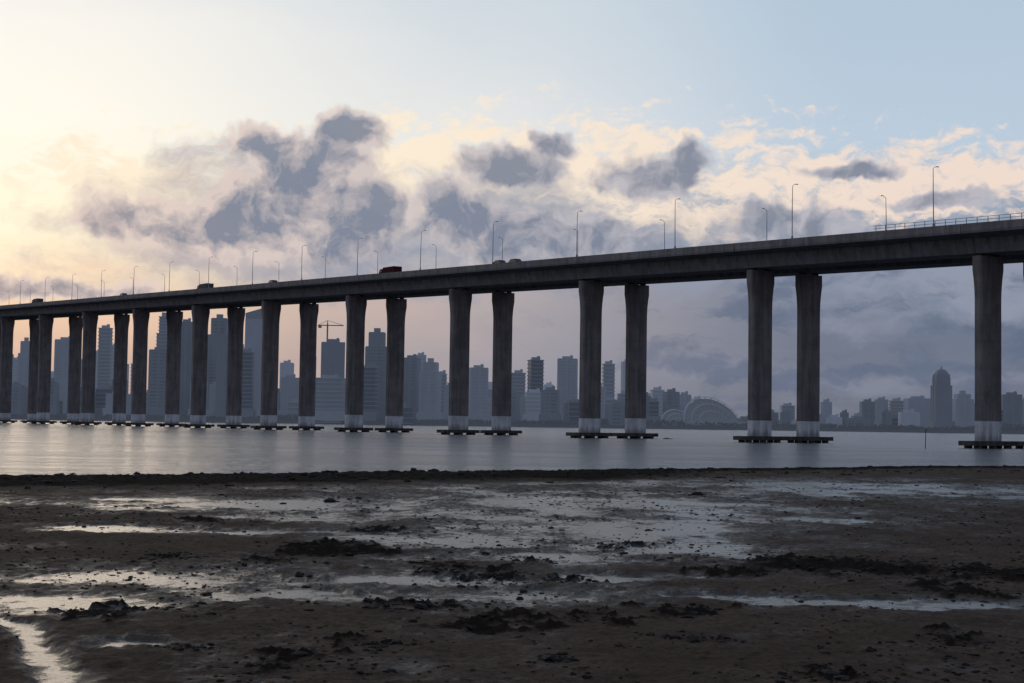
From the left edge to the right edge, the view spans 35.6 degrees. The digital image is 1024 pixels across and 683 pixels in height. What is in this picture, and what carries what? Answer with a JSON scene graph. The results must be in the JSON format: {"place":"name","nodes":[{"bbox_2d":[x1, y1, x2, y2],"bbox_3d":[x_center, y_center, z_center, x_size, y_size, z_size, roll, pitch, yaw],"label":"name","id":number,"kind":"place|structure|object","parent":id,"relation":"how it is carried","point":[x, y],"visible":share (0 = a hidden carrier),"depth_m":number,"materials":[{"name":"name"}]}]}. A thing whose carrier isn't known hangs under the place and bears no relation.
{"place":"outdoors","nodes":[
{"label":"outdoors","id":0,"kind":"place"},
{"bbox_2d":[0,419,1023,474],"bbox_3d":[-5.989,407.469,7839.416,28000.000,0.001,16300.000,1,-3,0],"label":"sea water","id":1,"kind":"structure","parent":0,"point":[55,448],"depth_m":158.25,"materials":[{"name":"grey liquid"}]},
{"bbox_2d":[0,465,1023,682],"bbox_3d":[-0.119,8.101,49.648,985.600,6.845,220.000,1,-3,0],"label":"tidal mudflat","id":2,"kind":"structure","parent":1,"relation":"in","point":[75,645],"depth_m":24.29,"materials":[{"name":"soil"}]},
{"bbox_2d":[324,498,339,501],"bbox_3d":[-5.254,4.666,46.700,0.546,0.165,0.395,2,-3,-23],"label":"boulder","id":3,"kind":"object","parent":2,"relation":"on","point":[330,500],"visible":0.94,"depth_m":46.53,"materials":[{"name":"black stone"}]},
{"bbox_2d":[0,465,1023,490],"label":"shore stones","id":4,"kind":"object","parent":2,"relation":"on","point":[336,472],"visible":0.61,"depth_m":67.10,"materials":[{"name":"black stone"}]},
{"bbox_2d":[0,471,1023,682],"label":"mud clods","id":5,"kind":"object","parent":2,"relation":"on","point":[832,674],"visible":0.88,"depth_m":22.53,"materials":[{"name":"brown soil"}]},
{"bbox_2d":[691,492,705,495],"bbox_3d":[6.429,5.276,54.969,0.443,0.216,0.513,0,-3,24],"label":"boulder","id":6,"kind":"object","parent":2,"relation":"on","point":[697,493],"visible":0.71,"depth_m":54.77,"materials":[{"name":"black stone"}]},
{"bbox_2d":[0,213,1023,448],"bbox_3d":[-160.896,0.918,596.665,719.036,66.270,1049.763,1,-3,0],"label":"sea bridge","id":7,"kind":"structure","parent":1,"relation":"in","point":[986,251],"depth_m":361.92,"materials":[{"name":"concrete"}]},
{"bbox_2d":[31,298,42,302],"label":"box truck","id":8,"kind":"object","parent":7,"relation":"on","point":[37,300],"visible":0.45,"depth_m":610.16,"materials":[{"name":"grey paint"}]},
{"bbox_2d":[197,283,213,288],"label":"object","id":9,"kind":"object","parent":7,"relation":"on","point":[204,285],"visible":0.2,"depth_m":478.06,"materials":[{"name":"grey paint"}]},
{"bbox_2d":[379,266,401,272],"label":"box truck","id":10,"kind":"object","parent":7,"relation":"on","point":[391,269],"visible":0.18,"depth_m":384.78,"materials":[{"name":"red paint"}]},
{"bbox_2d":[493,260,505,263],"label":"car","id":11,"kind":"object","parent":7,"relation":"on","point":[499,261],"visible":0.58,"depth_m":343.69,"materials":[{"name":"grey paint"}]},
{"bbox_2d":[509,259,520,261],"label":"car","id":12,"kind":"object","parent":7,"relation":"on","point":[513,260],"visible":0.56,"depth_m":338.64,"materials":[{"name":"grey paint"}]},
{"bbox_2d":[791,184,797,237],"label":"street lamp","id":13,"kind":"object","parent":7,"relation":"on","point":[792,210],"visible":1,"depth_m":268.98,"materials":[{"name":"metal"}]},
{"bbox_2d":[932,166,938,225],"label":"street lamp","id":14,"kind":"object","parent":7,"relation":"on","point":[933,197],"visible":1,"depth_m":243.61,"materials":[{"name":"metal"}]},
{"bbox_2d":[11,416,1023,433],"bbox_3d":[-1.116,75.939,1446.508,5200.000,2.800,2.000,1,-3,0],"label":"seawall","id":15,"kind":"object","parent":1,"relation":"in","point":[577,426],"depth_m":1445.51,"materials":[{"name":"black concrete"}]},
{"bbox_2d":[0,0,1023,419],"label":"sky","id":16,"kind":"structure","parent":0,"point":[204,136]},
{"bbox_3d":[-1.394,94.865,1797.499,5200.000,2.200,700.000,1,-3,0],"label":"far shore ground","id":17,"kind":"structure","parent":0,"visible":0},
{"bbox_2d":[12,355,13,382],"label":"skyscraper","id":18,"kind":"structure","parent":17,"relation":"on","point":[12,368],"depth_m":1705.91,"materials":[{"name":"grey concrete"}]},
{"bbox_2d":[13,357,17,382],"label":"skyscraper","id":19,"kind":"structure","parent":17,"relation":"on","point":[15,366],"depth_m":2035.00,"materials":[{"name":"grey concrete"}]},
{"bbox_2d":[11,383,27,414],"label":"apartment building","id":20,"kind":"structure","parent":17,"relation":"on","point":[19,399],"depth_m":1488.53,"materials":[{"name":"grey concrete"}]},
{"bbox_2d":[17,337,29,386],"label":"skyscraper","id":21,"kind":"structure","parent":17,"relation":"on","point":[23,368],"depth_m":1645.13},
{"bbox_2d":[50,378,59,414],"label":"apartment building","id":22,"kind":"structure","parent":17,"relation":"on","point":[54,401],"depth_m":1493.69,"materials":[{"name":"grey concrete"}]},
{"bbox_2d":[54,336,68,413],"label":"skyscraper","id":23,"kind":"structure","parent":17,"relation":"on","point":[61,354],"depth_m":1591.96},
{"bbox_2d":[59,400,63,412],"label":"apartment building","id":24,"kind":"structure","parent":17,"relation":"on","point":[61,405],"depth_m":1540.79,"materials":[{"name":"grey concrete"}]},
{"bbox_2d":[80,391,95,413],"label":"apartment building","id":25,"kind":"structure","parent":17,"relation":"on","point":[80,404],"depth_m":1493.14,"materials":[{"name":"grey concrete"}]},
{"bbox_2d":[95,351,97,390],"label":"skyscraper","id":26,"kind":"structure","parent":17,"relation":"on","point":[96,374],"depth_m":1694.55,"materials":[{"name":"grey concrete"}]},
{"bbox_2d":[95,385,112,414],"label":"apartment building","id":27,"kind":"structure","parent":17,"relation":"on","point":[100,397],"depth_m":1508.31,"materials":[{"name":"grey concrete"}]},
{"bbox_2d":[97,324,112,387],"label":"skyscraper","id":28,"kind":"structure","parent":17,"relation":"on","point":[105,357],"depth_m":1617.02,"materials":[{"name":"grey concrete"}]},
{"bbox_2d":[111,344,113,383],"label":"skyscraper","id":29,"kind":"structure","parent":17,"relation":"on","point":[112,372],"depth_m":1745.84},
{"bbox_2d":[103,391,131,415],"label":"apartment building","id":30,"kind":"structure","parent":17,"relation":"on","point":[108,409],"depth_m":1489.19,"materials":[{"name":"grey concrete"}]},
{"bbox_2d":[127,364,128,390],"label":"skyscraper","id":31,"kind":"structure","parent":17,"relation":"on","point":[128,375],"depth_m":2059.34,"materials":[{"name":"grey concrete"}]},
{"bbox_2d":[130,363,131,393],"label":"skyscraper","id":32,"kind":"structure","parent":17,"relation":"on","point":[131,378],"depth_m":1693.99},
{"bbox_2d":[146,390,147,407],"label":"apartment building","id":33,"kind":"structure","parent":17,"relation":"on","point":[146,398],"depth_m":1558.58,"materials":[{"name":"grey concrete"}]},
{"bbox_2d":[146,346,166,415],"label":"skyscraper","id":34,"kind":"structure","parent":17,"relation":"on","point":[156,381],"depth_m":1490.31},
{"bbox_2d":[156,312,166,349],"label":"skyscraper","id":35,"kind":"structure","parent":17,"relation":"on","point":[161,337],"depth_m":1597.81,"materials":[{"name":"grey concrete"}]},
{"bbox_2d":[179,318,191,414],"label":"skyscraper","id":36,"kind":"structure","parent":17,"relation":"on","point":[186,354],"depth_m":1575.99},
{"bbox_2d":[183,384,189,415],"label":"apartment building","id":37,"kind":"structure","parent":17,"relation":"on","point":[185,410],"depth_m":1517.93,"materials":[{"name":"grey concrete"}]},
{"bbox_2d":[188,382,207,415],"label":"apartment building","id":38,"kind":"structure","parent":17,"relation":"on","point":[206,400],"depth_m":1493.97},
{"bbox_2d":[208,382,215,415],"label":"apartment building","id":39,"kind":"structure","parent":17,"relation":"on","point":[212,397],"depth_m":1501.72,"materials":[{"name":"grey concrete"}]},
{"bbox_2d":[207,314,227,401],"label":"skyscraper","id":40,"kind":"structure","parent":17,"relation":"on","point":[218,336],"depth_m":1552.92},
{"bbox_2d":[213,343,227,416],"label":"skyscraper","id":41,"kind":"structure","parent":17,"relation":"on","point":[219,410],"depth_m":1494.76,"materials":[{"name":"grey concrete"}]},
{"bbox_2d":[241,348,254,417],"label":"skyscraper","id":42,"kind":"structure","parent":17,"relation":"on","point":[248,372],"depth_m":1474.18,"materials":[{"name":"grey concrete"}]},
{"bbox_2d":[245,309,261,416],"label":"skyscraper","id":43,"kind":"structure","parent":17,"relation":"on","point":[253,330],"depth_m":1514.24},
{"bbox_2d":[257,392,278,415],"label":"apartment building","id":44,"kind":"structure","parent":17,"relation":"on","point":[258,413],"depth_m":1473.74,"materials":[{"name":"grey concrete"}]},
{"bbox_2d":[278,388,279,410],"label":"apartment building","id":45,"kind":"structure","parent":17,"relation":"on","point":[279,399],"depth_m":1549.13,"materials":[{"name":"grey concrete"}]},
{"bbox_2d":[279,360,293,387],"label":"high-rise building","id":46,"kind":"structure","parent":17,"relation":"on","point":[286,367],"depth_m":1902.98,"materials":[{"name":"grey concrete"}]},
{"bbox_2d":[279,374,298,414],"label":"apartment building","id":47,"kind":"structure","parent":17,"relation":"on","point":[289,388],"depth_m":1550.75,"materials":[{"name":"grey concrete"}]},
{"bbox_2d":[287,399,298,419],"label":"apartment building","id":48,"kind":"structure","parent":17,"relation":"on","point":[293,407],"depth_m":1462.05,"materials":[{"name":"grey concrete"}]},
{"bbox_2d":[315,374,345,422],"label":"building","id":49,"kind":"structure","parent":17,"relation":"on","point":[330,399],"depth_m":1446.32,"materials":[{"name":"grey concrete"}]},
{"bbox_2d":[321,338,344,377],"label":"high-rise building","id":50,"kind":"structure","parent":17,"relation":"on","point":[332,356],"depth_m":1470.00,"materials":[{"name":"grey concrete"}]},
{"bbox_2d":[318,320,343,341],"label":"tower crane","id":51,"kind":"object","parent":50,"relation":"on","point":[320,326],"visible":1,"depth_m":1482.21,"materials":[{"name":"grey metal"}]},
{"bbox_2d":[363,363,379,421],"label":"high-rise building","id":52,"kind":"structure","parent":17,"relation":"on","point":[371,413],"depth_m":1455.36,"materials":[{"name":"grey concrete"}]},
{"bbox_2d":[365,328,386,418],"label":"skyscraper","id":53,"kind":"structure","parent":17,"relation":"on","point":[376,350],"depth_m":1482.69,"materials":[{"name":"grey concrete"}]},
{"bbox_2d":[385,403,412,423],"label":"apartment building","id":54,"kind":"structure","parent":17,"relation":"on","point":[407,415],"depth_m":1438.06,"materials":[{"name":"grey concrete"}]},
{"bbox_2d":[403,354,420,417],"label":"high-rise building","id":55,"kind":"structure","parent":17,"relation":"on","point":[412,366],"depth_m":1573.52,"materials":[{"name":"grey concrete"}]},
{"bbox_2d":[416,352,426,370],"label":"high-rise building","id":56,"kind":"structure","parent":17,"relation":"on","point":[422,356],"depth_m":2015.41,"materials":[{"name":"grey concrete"}]},
{"bbox_2d":[416,358,442,420],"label":"high-rise building","id":57,"kind":"structure","parent":17,"relation":"on","point":[430,381],"depth_m":1513.80,"materials":[{"name":"grey concrete"}]},
{"bbox_2d":[440,370,446,412],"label":"high-rise building","id":58,"kind":"structure","parent":17,"relation":"on","point":[444,378],"depth_m":1596.44,"materials":[{"name":"grey concrete"}]},
{"bbox_2d":[443,383,448,419],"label":"apartment building","id":59,"kind":"structure","parent":17,"relation":"on","point":[446,403],"depth_m":1533.55,"materials":[{"name":"grey concrete"}]},
{"bbox_2d":[468,364,488,419],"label":"high-rise building","id":60,"kind":"structure","parent":17,"relation":"on","point":[478,383],"depth_m":1553.65,"materials":[{"name":"grey concrete"}]},
{"bbox_2d":[480,397,491,422],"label":"apartment building","id":61,"kind":"structure","parent":17,"relation":"on","point":[485,410],"depth_m":1458.92,"materials":[{"name":"grey concrete"}]},
{"bbox_2d":[488,389,491,396],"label":"apartment building","id":62,"kind":"structure","parent":17,"relation":"on","point":[489,392],"depth_m":1574.57,"materials":[{"name":"grey concrete"}]},
{"bbox_2d":[511,390,520,421],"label":"apartment building","id":63,"kind":"structure","parent":17,"relation":"on","point":[515,407],"depth_m":1492.97,"materials":[{"name":"grey concrete"}]},
{"bbox_2d":[11,413,1023,430],"bbox_3d":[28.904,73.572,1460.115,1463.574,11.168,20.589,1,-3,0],"label":"distant tree line","id":64,"kind":"object","parent":17,"relation":"on","point":[1011,427],"visible":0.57,"depth_m":1454.72,"materials":[{"name":"plant"}]},
{"bbox_2d":[511,369,525,398],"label":"high-rise building","id":65,"kind":"structure","parent":17,"relation":"on","point":[518,381],"depth_m":1593.45,"materials":[{"name":"grey concrete"}]},
{"bbox_2d":[519,396,525,420],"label":"apartment building","id":66,"kind":"structure","parent":17,"relation":"on","point":[522,405],"depth_m":1518.92,"materials":[{"name":"grey concrete"}]},
{"bbox_2d":[523,388,540,420],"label":"apartment building","id":67,"kind":"structure","parent":17,"relation":"on","point":[533,404],"depth_m":1514.53,"materials":[{"name":"grey concrete"}]},
{"bbox_2d":[527,356,543,391],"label":"high-rise building","id":68,"kind":"structure","parent":17,"relation":"on","point":[535,375],"depth_m":1554.44,"materials":[{"name":"grey concrete"}]},
{"bbox_2d":[543,382,553,389],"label":"building","id":69,"kind":"structure","parent":17,"relation":"on","point":[548,384],"depth_m":1988.95,"materials":[{"name":"grey concrete"}]},
{"bbox_2d":[539,386,560,420],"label":"apartment building","id":70,"kind":"structure","parent":17,"relation":"on","point":[550,398],"depth_m":1472.03,"materials":[{"name":"grey concrete"}]},
{"bbox_2d":[557,355,577,419],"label":"high-rise building","id":71,"kind":"structure","parent":17,"relation":"on","point":[567,377],"depth_m":1633.01,"materials":[{"name":"grey concrete"}]},
{"bbox_2d":[563,400,571,421],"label":"apartment building","id":72,"kind":"structure","parent":17,"relation":"on","point":[565,412],"depth_m":1614.03,"materials":[{"name":"grey concrete"}]},
{"bbox_2d":[568,399,578,421],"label":"apartment building","id":73,"kind":"structure","parent":17,"relation":"on","point":[573,407],"depth_m":1469.02,"materials":[{"name":"grey concrete"}]},
{"bbox_2d":[601,383,605,420],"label":"apartment building","id":74,"kind":"structure","parent":17,"relation":"on","point":[603,396],"depth_m":1493.71,"materials":[{"name":"grey concrete"}]},
{"bbox_2d":[602,360,614,398],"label":"high-rise building","id":75,"kind":"structure","parent":17,"relation":"on","point":[608,375],"depth_m":1595.50,"materials":[{"name":"grey concrete"}]},
{"bbox_2d":[606,397,616,403],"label":"apartment building","id":76,"kind":"structure","parent":17,"relation":"on","point":[609,400],"depth_m":1590.10,"materials":[{"name":"grey concrete"}]},
{"bbox_2d":[605,400,624,424],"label":"apartment building","id":77,"kind":"structure","parent":17,"relation":"on","point":[614,412],"depth_m":1448.78,"materials":[{"name":"grey concrete"}]},
{"bbox_2d":[617,391,624,400],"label":"apartment building","id":78,"kind":"structure","parent":17,"relation":"on","point":[621,396],"depth_m":1565.48,"materials":[{"name":"grey concrete"}]},
{"bbox_2d":[621,359,625,390],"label":"skyscraper","id":79,"kind":"structure","parent":17,"relation":"on","point":[623,365],"depth_m":1646.32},
{"bbox_2d":[646,392,650,420],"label":"apartment building","id":80,"kind":"structure","parent":17,"relation":"on","point":[648,398],"depth_m":1552.38,"materials":[{"name":"grey concrete"}]},
{"bbox_2d":[647,397,660,425],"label":"apartment building","id":81,"kind":"structure","parent":17,"relation":"on","point":[654,410],"depth_m":1529.79,"materials":[{"name":"grey concrete"}]},
{"bbox_2d":[650,386,664,416],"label":"apartment building","id":82,"kind":"structure","parent":17,"relation":"on","point":[656,392],"depth_m":1613.20,"materials":[{"name":"grey concrete"}]},
{"bbox_2d":[663,388,679,413],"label":"apartment building","id":83,"kind":"structure","parent":17,"relation":"on","point":[671,398],"depth_m":1554.08,"materials":[{"name":"grey concrete"}]},
{"bbox_2d":[680,402,687,412],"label":"apartment building","id":84,"kind":"structure","parent":17,"relation":"on","point":[682,407],"depth_m":1581.42,"materials":[{"name":"grey concrete"}]},
{"bbox_2d":[680,391,690,405],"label":"apartment building","id":85,"kind":"structure","parent":17,"relation":"on","point":[685,398],"depth_m":1593.31,"materials":[{"name":"grey concrete"}]},
{"bbox_2d":[660,397,746,426],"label":"shell opera house","id":86,"kind":"structure","parent":17,"relation":"on","point":[706,410],"depth_m":1480.52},
{"bbox_2d":[738,415,747,421],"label":"apartment building","id":87,"kind":"structure","parent":17,"relation":"on","point":[744,418],"depth_m":1916.33,"materials":[{"name":"grey concrete"}]},
{"bbox_2d":[772,409,778,425],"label":"apartment building","id":88,"kind":"structure","parent":17,"relation":"on","point":[775,418],"depth_m":1840.83,"materials":[{"name":"grey concrete"}]},
{"bbox_2d":[780,409,790,423],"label":"apartment building","id":89,"kind":"structure","parent":17,"relation":"on","point":[785,416],"depth_m":1812.47,"materials":[{"name":"grey concrete"}]},
{"bbox_2d":[779,402,794,423],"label":"apartment building","id":90,"kind":"structure","parent":17,"relation":"on","point":[786,406],"depth_m":1891.00,"materials":[{"name":"grey concrete"}]},
{"bbox_2d":[820,411,829,423],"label":"apartment building","id":91,"kind":"structure","parent":17,"relation":"on","point":[823,415],"depth_m":1796.73,"materials":[{"name":"grey concrete"}]},
{"bbox_2d":[820,398,831,414],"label":"apartment building","id":92,"kind":"structure","parent":17,"relation":"on","point":[826,404],"depth_m":1944.11,"materials":[{"name":"grey concrete"}]},
{"bbox_2d":[826,414,841,426],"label":"apartment building","id":93,"kind":"structure","parent":17,"relation":"on","point":[834,419],"depth_m":1785.03,"materials":[{"name":"grey concrete"}]},
{"bbox_2d":[840,409,848,419],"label":"apartment building","id":94,"kind":"structure","parent":17,"relation":"on","point":[844,414],"depth_m":1943.61,"materials":[{"name":"grey concrete"}]},
{"bbox_2d":[842,417,862,425],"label":"apartment building","id":95,"kind":"structure","parent":17,"relation":"on","point":[855,421],"depth_m":1785.91,"materials":[{"name":"grey concrete"}]},
{"bbox_2d":[851,412,863,420],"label":"apartment building","id":96,"kind":"structure","parent":17,"relation":"on","point":[858,416],"depth_m":1795.16,"materials":[{"name":"grey concrete"}]},
{"bbox_2d":[859,398,874,426],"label":"apartment building","id":97,"kind":"structure","parent":17,"relation":"on","point":[867,408],"depth_m":1843.41,"materials":[{"name":"grey concrete"}]},
{"bbox_2d":[874,396,887,426],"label":"apartment building","id":98,"kind":"structure","parent":17,"relation":"on","point":[881,403],"depth_m":1842.06,"materials":[{"name":"grey concrete"}]},
{"bbox_2d":[879,409,891,427],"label":"apartment building","id":99,"kind":"structure","parent":17,"relation":"on","point":[885,416],"depth_m":1749.16,"materials":[{"name":"grey concrete"}]},
{"bbox_2d":[892,414,897,425],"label":"apartment building","id":100,"kind":"structure","parent":17,"relation":"on","point":[894,419],"depth_m":1810.65,"materials":[{"name":"grey concrete"}]},
{"bbox_2d":[888,397,902,414],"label":"apartment building","id":101,"kind":"structure","parent":17,"relation":"on","point":[895,407],"depth_m":1842.06,"materials":[{"name":"grey concrete"}]},
{"bbox_2d":[898,409,919,426],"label":"apartment building","id":102,"kind":"structure","parent":17,"relation":"on","point":[909,417],"depth_m":1747.32,"materials":[{"name":"grey concrete"}]},
{"bbox_2d":[903,395,929,427],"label":"apartment building","id":103,"kind":"structure","parent":17,"relation":"on","point":[921,404],"depth_m":1789.23,"materials":[{"name":"grey concrete"}]},
{"bbox_2d":[929,366,954,427],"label":"skyscraper","id":104,"kind":"structure","parent":17,"relation":"on","point":[941,401],"depth_m":1643.63,"materials":[{"name":"grey concrete"}]},
{"bbox_2d":[952,390,974,426],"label":"apartment building","id":105,"kind":"structure","parent":17,"relation":"on","point":[962,408],"depth_m":1739.54,"materials":[{"name":"grey concrete"}]},
{"bbox_2d":[1001,410,1005,424],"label":"apartment building","id":106,"kind":"structure","parent":17,"relation":"on","point":[1002,417],"depth_m":1689.99,"materials":[{"name":"grey concrete"}]},
{"bbox_2d":[1001,391,1023,424],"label":"apartment building","id":107,"kind":"structure","parent":17,"relation":"on","point":[1011,404],"depth_m":1741.92,"materials":[{"name":"grey concrete"}]},
{"bbox_2d":[1022,397,1023,422],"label":"apartment building","id":108,"kind":"structure","parent":17,"relation":"on","point":[1023,408],"depth_m":1741.20,"materials":[{"name":"grey concrete"}]}
]}

